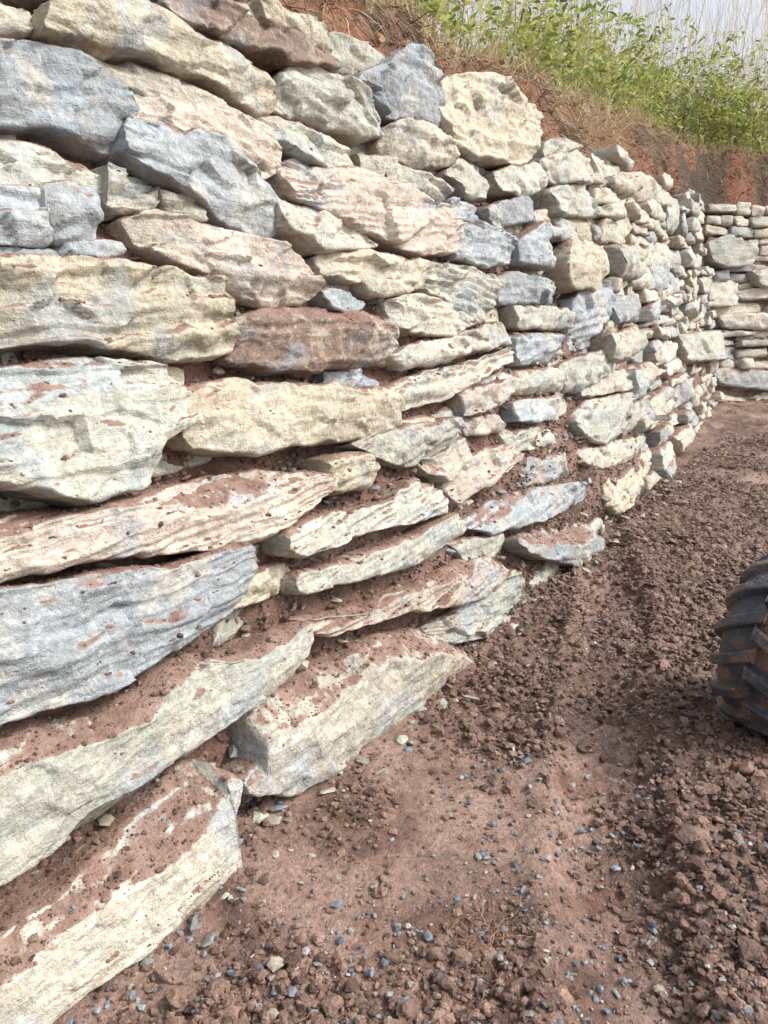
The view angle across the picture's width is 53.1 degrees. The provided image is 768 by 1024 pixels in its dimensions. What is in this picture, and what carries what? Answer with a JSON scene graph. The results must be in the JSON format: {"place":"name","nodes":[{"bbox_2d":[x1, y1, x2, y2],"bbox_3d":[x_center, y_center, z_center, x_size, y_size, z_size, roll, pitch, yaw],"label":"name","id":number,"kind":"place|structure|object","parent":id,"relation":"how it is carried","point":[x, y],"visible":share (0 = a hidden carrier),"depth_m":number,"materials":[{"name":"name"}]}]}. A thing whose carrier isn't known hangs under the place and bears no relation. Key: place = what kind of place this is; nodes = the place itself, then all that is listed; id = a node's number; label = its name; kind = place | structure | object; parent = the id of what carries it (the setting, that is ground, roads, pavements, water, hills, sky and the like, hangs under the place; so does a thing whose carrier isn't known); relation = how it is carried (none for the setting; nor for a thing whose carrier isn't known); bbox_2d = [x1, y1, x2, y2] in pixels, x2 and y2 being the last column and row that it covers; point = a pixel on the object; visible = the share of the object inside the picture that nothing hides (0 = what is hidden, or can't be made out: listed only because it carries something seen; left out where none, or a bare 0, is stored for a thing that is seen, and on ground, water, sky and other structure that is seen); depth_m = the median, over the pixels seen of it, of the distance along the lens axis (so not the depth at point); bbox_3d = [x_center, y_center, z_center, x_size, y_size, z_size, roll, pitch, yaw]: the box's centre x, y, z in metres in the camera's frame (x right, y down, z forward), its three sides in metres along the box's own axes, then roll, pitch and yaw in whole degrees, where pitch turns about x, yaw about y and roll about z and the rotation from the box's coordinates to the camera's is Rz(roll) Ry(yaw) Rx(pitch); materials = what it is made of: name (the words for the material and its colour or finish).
{"place":"outdoors","nodes":[
{"label":"outdoors","id":0,"kind":"place"},
{"bbox_2d":[52,399,767,1023],"bbox_3d":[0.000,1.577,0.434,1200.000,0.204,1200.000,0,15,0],"label":"ground","id":1,"kind":"structure","parent":0,"point":[408,865],"depth_m":2.39,"materials":[{"name":"soil"}]},
{"bbox_2d":[0,0,767,1023],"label":"stone retaining wall","id":2,"kind":"structure","parent":1,"relation":"on","point":[158,98],"depth_m":2.56,"materials":[{"name":"beige stone"}]},
{"bbox_2d":[0,0,767,905],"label":"packed soil","id":3,"kind":"structure","parent":1,"relation":"on","point":[254,612],"depth_m":3.03,"materials":[{"name":"brown soil"}]},
{"bbox_2d":[0,0,767,1023],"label":"soil clods","id":4,"kind":"object","parent":3,"relation":"on","point":[712,990],"visible":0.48,"depth_m":2.44,"materials":[{"name":"brown soil"}]},
{"bbox_2d":[248,0,767,217],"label":"exposed roots","id":5,"kind":"object","parent":3,"relation":"on","point":[543,96],"visible":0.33,"depth_m":5.87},
{"bbox_2d":[0,72,767,1023],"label":"gravel","id":6,"kind":"structure","parent":1,"relation":"on","point":[276,964],"depth_m":2.24,"materials":[{"name":"gravel"}]},
{"bbox_2d":[117,441,766,1023],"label":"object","id":7,"kind":"object","parent":1,"relation":"on","point":[485,887],"visible":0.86,"depth_m":2.06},
{"bbox_2d":[708,554,767,737],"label":"tractor wheel","id":8,"kind":"object","parent":1,"relation":"on","point":[739,685],"visible":1,"depth_m":2.80,"materials":[{"name":"black rubber"}]},
{"bbox_2d":[234,0,767,262],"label":"hillside","id":9,"kind":"structure","parent":0,"point":[711,182],"depth_m":9.44,"materials":[{"name":"brown soil"}]},
{"bbox_2d":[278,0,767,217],"bbox_3d":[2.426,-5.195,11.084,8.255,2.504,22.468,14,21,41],"label":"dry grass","id":10,"kind":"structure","parent":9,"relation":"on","point":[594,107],"depth_m":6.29,"materials":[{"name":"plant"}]},
{"bbox_2d":[376,0,767,156],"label":"green shrub thicket","id":11,"kind":"object","parent":9,"relation":"on","point":[641,89],"visible":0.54,"depth_m":10.16,"materials":[{"name":"green plant"}]},
{"bbox_2d":[391,0,767,151],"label":"bare saplings","id":12,"kind":"object","parent":9,"relation":"on","point":[484,14],"visible":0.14,"depth_m":14.58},
{"bbox_2d":[423,0,767,147],"label":"sky","id":13,"kind":"structure","parent":0,"point":[699,2],"materials":[{"name":"white"}]}
]}

